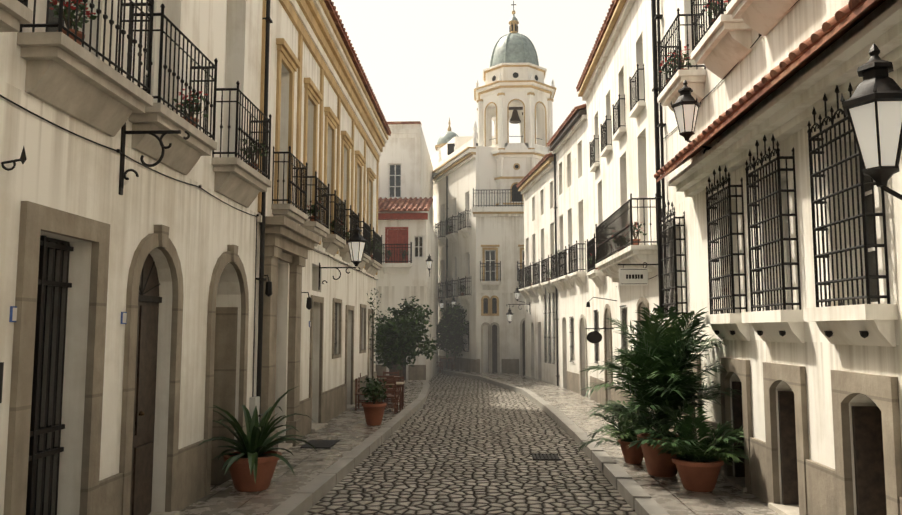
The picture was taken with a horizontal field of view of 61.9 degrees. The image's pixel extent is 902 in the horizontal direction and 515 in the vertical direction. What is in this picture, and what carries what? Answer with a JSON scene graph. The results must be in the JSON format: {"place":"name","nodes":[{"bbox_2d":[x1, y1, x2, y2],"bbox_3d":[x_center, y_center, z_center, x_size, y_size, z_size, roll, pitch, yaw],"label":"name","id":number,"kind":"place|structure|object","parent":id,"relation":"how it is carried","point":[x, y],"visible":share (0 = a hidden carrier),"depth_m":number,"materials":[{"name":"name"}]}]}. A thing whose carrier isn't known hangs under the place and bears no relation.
{"place":"outdoors","nodes":[
{"label":"outdoors","id":0,"kind":"place"},
{"bbox_2d":[0,0,262,514],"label":"house wall","id":1,"kind":"structure","parent":0,"point":[63,170],"depth_m":5.70,"materials":[{"name":"beige paint"}]},
{"bbox_2d":[180,380,423,514],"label":"pavement paving","id":2,"kind":"structure","parent":0,"point":[350,430],"depth_m":8.71,"materials":[{"name":"grey stone"}]},
{"bbox_2d":[198,387,316,491],"bbox_3d":[-2.001,1.793,7.508,1.203,1.023,1.258,0,-6,2],"label":"potted agave","id":3,"kind":"object","parent":2,"relation":"on","point":[252,460],"visible":0.98,"depth_m":7.41,"materials":[{"name":"plant"}]},
{"bbox_2d":[300,440,339,447],"bbox_3d":[-1.800,2.571,10.370,0.400,0.014,0.700,0,-6,2],"label":"drain","id":4,"kind":"object","parent":2,"relation":"on","point":[322,443],"visible":0.93,"depth_m":10.36,"materials":[{"name":"metal"}]},
{"bbox_2d":[359,376,391,425],"bbox_3d":[-1.295,2.389,12.593,0.607,0.810,0.487,3,-6,-27],"label":"potted shrub","id":5,"kind":"object","parent":2,"relation":"on","point":[373,411],"visible":1,"depth_m":12.47,"materials":[{"name":"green plant"}]},
{"bbox_2d":[355,371,404,413],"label":"chairs","id":6,"kind":"object","parent":2,"relation":"on","point":[393,381],"visible":0.65,"depth_m":15.12,"materials":[{"name":"brown wood"}]},
{"bbox_2d":[376,296,439,386],"bbox_3d":[-1.411,2.310,20.783,2.251,2.544,2.253,0,-6,2],"label":"plaza tree","id":7,"kind":"object","parent":2,"relation":"on","point":[400,335],"visible":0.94,"depth_m":20.50,"materials":[{"name":"green plant"}]},
{"bbox_2d":[253,0,376,442],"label":"house wall","id":8,"kind":"structure","parent":0,"point":[353,287],"depth_m":12.36,"materials":[{"name":"beige paint"}]},
{"bbox_2d":[376,212,427,380],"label":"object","id":9,"kind":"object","parent":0,"point":[393,289],"depth_m":23.96,"materials":[{"name":"white paint"}]},
{"bbox_2d":[386,121,420,198],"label":"building trim","id":10,"kind":"structure","parent":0,"point":[394,180],"depth_m":26.36,"materials":[{"name":"beige stone"}]},
{"bbox_2d":[210,372,636,514],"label":"cobbled road","id":11,"kind":"structure","parent":0,"point":[455,445],"depth_m":9.24,"materials":[{"name":"grey stone"}]},
{"bbox_2d":[0,0,271,514],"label":"house trim","id":12,"kind":"structure","parent":11,"relation":"on","point":[67,74],"depth_m":5.37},
{"bbox_2d":[50,0,368,249],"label":"balcony flowerpots","id":13,"kind":"object","parent":12,"relation":"on","point":[72,16],"visible":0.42,"depth_m":4.66,"materials":[{"name":"ceramic"}]},
{"bbox_2d":[256,0,390,450],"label":"house trim","id":14,"kind":"structure","parent":11,"relation":"on","point":[285,236],"depth_m":11.68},
{"bbox_2d":[0,94,373,514],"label":"wall cables","id":15,"kind":"object","parent":14,"relation":"attached to","point":[254,401],"depth_m":7.88,"materials":[{"name":"metal"}]},
{"bbox_2d":[240,139,383,258],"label":"balcony plants","id":16,"kind":"object","parent":14,"relation":"on","point":[265,151],"visible":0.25,"depth_m":8.36,"materials":[{"name":"green plant"}]},
{"bbox_2d":[367,288,383,379],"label":"climbing plant","id":17,"kind":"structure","parent":14,"relation":"attached to","point":[372,325],"depth_m":18.09,"materials":[{"name":"green plant"}]},
{"bbox_2d":[267,380,429,514],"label":"pavement kerb","id":18,"kind":"structure","parent":11,"relation":"on","point":[306,497],"depth_m":8.74,"materials":[{"name":"beige stone"}]},
{"bbox_2d":[378,124,421,212],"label":"house wall","id":19,"kind":"structure","parent":11,"relation":"on","point":[406,153],"depth_m":26.32,"materials":[{"name":"white paint"}]},
{"bbox_2d":[376,197,432,381],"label":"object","id":20,"kind":"object","parent":11,"relation":"on","point":[396,247],"depth_m":23.96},
{"bbox_2d":[428,219,437,380],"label":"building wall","id":21,"kind":"structure","parent":11,"relation":"on","point":[433,289],"depth_m":27.58,"materials":[{"name":"paint"}]},
{"bbox_2d":[422,131,432,226],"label":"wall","id":22,"kind":"structure","parent":21,"relation":"on","point":[427,179],"depth_m":29.79,"materials":[{"name":"paint"}]},
{"bbox_2d":[433,146,497,371],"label":"building wall","id":23,"kind":"structure","parent":11,"relation":"on","point":[478,172],"depth_m":29.47,"materials":[{"name":"white paint"}]},
{"bbox_2d":[430,117,548,165],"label":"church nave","id":24,"kind":"structure","parent":11,"relation":"on","point":[445,145],"depth_m":34.07,"materials":[{"name":"beige paint"}]},
{"bbox_2d":[531,453,560,459],"bbox_3d":[1.265,2.790,10.040,0.370,0.264,0.460,0,-6,2],"label":"street drain","id":25,"kind":"object","parent":11,"relation":"on","point":[542,456],"visible":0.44,"depth_m":10.05,"materials":[{"name":"metal"}]},
{"bbox_2d":[438,369,668,514],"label":"pavement kerb","id":26,"kind":"structure","parent":11,"relation":"on","point":[635,495],"depth_m":9.37,"materials":[{"name":"beige stone"}]},
{"bbox_2d":[576,0,657,430],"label":"building trim","id":27,"kind":"structure","parent":11,"relation":"on","point":[630,264],"depth_m":13.64,"materials":[{"name":"beige stone"}]},
{"bbox_3d":[8.692,-2.816,1.311,10.400,9.750,18.950,0,-6,2],"label":"house","id":28,"kind":"object","parent":11,"relation":"on","visible":0},
{"bbox_2d":[587,0,727,268],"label":"balcony plants","id":29,"kind":"object","parent":28,"relation":"attached to","point":[683,60],"visible":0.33,"depth_m":9.22,"materials":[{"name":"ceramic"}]},
{"bbox_2d":[607,0,798,514],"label":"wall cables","id":30,"kind":"object","parent":28,"relation":"attached to","point":[739,484],"depth_m":7.12,"materials":[{"name":"metal"}]},
{"bbox_2d":[433,121,477,372],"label":"building trim","id":31,"kind":"structure","parent":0,"point":[458,157],"depth_m":30.45,"materials":[{"name":"beige stone"}]},
{"bbox_2d":[331,0,611,157],"label":"sky","id":32,"kind":"structure","parent":0,"point":[423,61],"materials":[{"name":"white"}]},
{"bbox_2d":[472,188,524,374],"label":"building trim","id":33,"kind":"structure","parent":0,"point":[490,281],"depth_m":28.12,"materials":[{"name":"beige stone"}]},
{"bbox_2d":[476,217,524,374],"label":"building wall","id":34,"kind":"structure","parent":0,"point":[506,234],"depth_m":28.19,"materials":[{"name":"white paint"}]},
{"bbox_2d":[474,1,555,206],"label":"church bell tower","id":35,"kind":"structure","parent":0,"point":[514,89],"depth_m":29.32,"materials":[{"name":"beige stone"}]},
{"bbox_2d":[506,153,554,363],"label":"house trim","id":36,"kind":"structure","parent":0,"point":[536,173],"depth_m":23.40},
{"bbox_2d":[524,167,558,384],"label":"house wall","id":37,"kind":"structure","parent":0,"point":[539,230],"depth_m":23.99,"materials":[{"name":"white paint"}]},
{"bbox_2d":[547,104,587,397],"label":"house trim","id":38,"kind":"structure","parent":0,"point":[575,119],"depth_m":19.48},
{"bbox_2d":[556,119,590,398],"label":"house wall","id":39,"kind":"structure","parent":0,"point":[572,188],"depth_m":19.55,"materials":[{"name":"white paint"}]},
{"bbox_2d":[438,367,779,514],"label":"pavement paving","id":40,"kind":"structure","parent":0,"point":[671,495],"depth_m":8.01,"materials":[{"name":"beige stone"}]},
{"bbox_2d":[436,357,453,372],"bbox_3d":[-0.212,4.281,29.942,1.258,0.870,0.673,3,-6,-25],"label":"cafe set","id":41,"kind":"object","parent":40,"relation":"on","point":[440,362],"visible":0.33,"depth_m":29.75,"materials":[{"name":"brown wood"}]},
{"bbox_2d":[436,303,468,369],"bbox_3d":[0.155,3.139,29.910,2.343,2.642,2.224,0,-6,2],"label":"tree","id":42,"kind":"object","parent":40,"relation":"on","point":[450,328],"visible":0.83,"depth_m":29.37,"materials":[{"name":"green plant"}]},
{"bbox_2d":[578,399,676,463],"bbox_3d":[2.161,2.073,9.045,1.068,0.760,1.234,5,-7,-40],"label":"potted plant","id":43,"kind":"object","parent":40,"relation":"on","point":[626,436],"visible":0.6,"depth_m":8.91,"materials":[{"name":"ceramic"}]},
{"bbox_2d":[578,304,741,476],"bbox_3d":[2.313,1.444,8.324,1.829,1.874,1.783,-4,-7,33],"label":"potted palm","id":44,"kind":"object","parent":40,"relation":"on","point":[657,381],"visible":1,"depth_m":8.14,"materials":[{"name":"ceramic"}]},
{"bbox_2d":[627,405,749,491],"bbox_3d":[2.474,1.885,7.556,1.327,0.849,1.231,4,-7,-35],"label":"potted plant","id":45,"kind":"object","parent":40,"relation":"on","point":[700,463],"visible":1,"depth_m":7.35,"materials":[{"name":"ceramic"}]},
{"bbox_2d":[586,0,664,408],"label":"building wall","id":46,"kind":"structure","parent":0,"point":[622,172],"depth_m":13.86,"materials":[{"name":"white paint"}]},
{"bbox_2d":[651,0,901,514],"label":"house trim","id":47,"kind":"structure","parent":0,"point":[857,82],"depth_m":6.13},
{"bbox_2d":[656,0,901,514],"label":"house wall","id":48,"kind":"structure","parent":0,"point":[818,355],"depth_m":6.50,"materials":[{"name":"white paint"}]}
]}

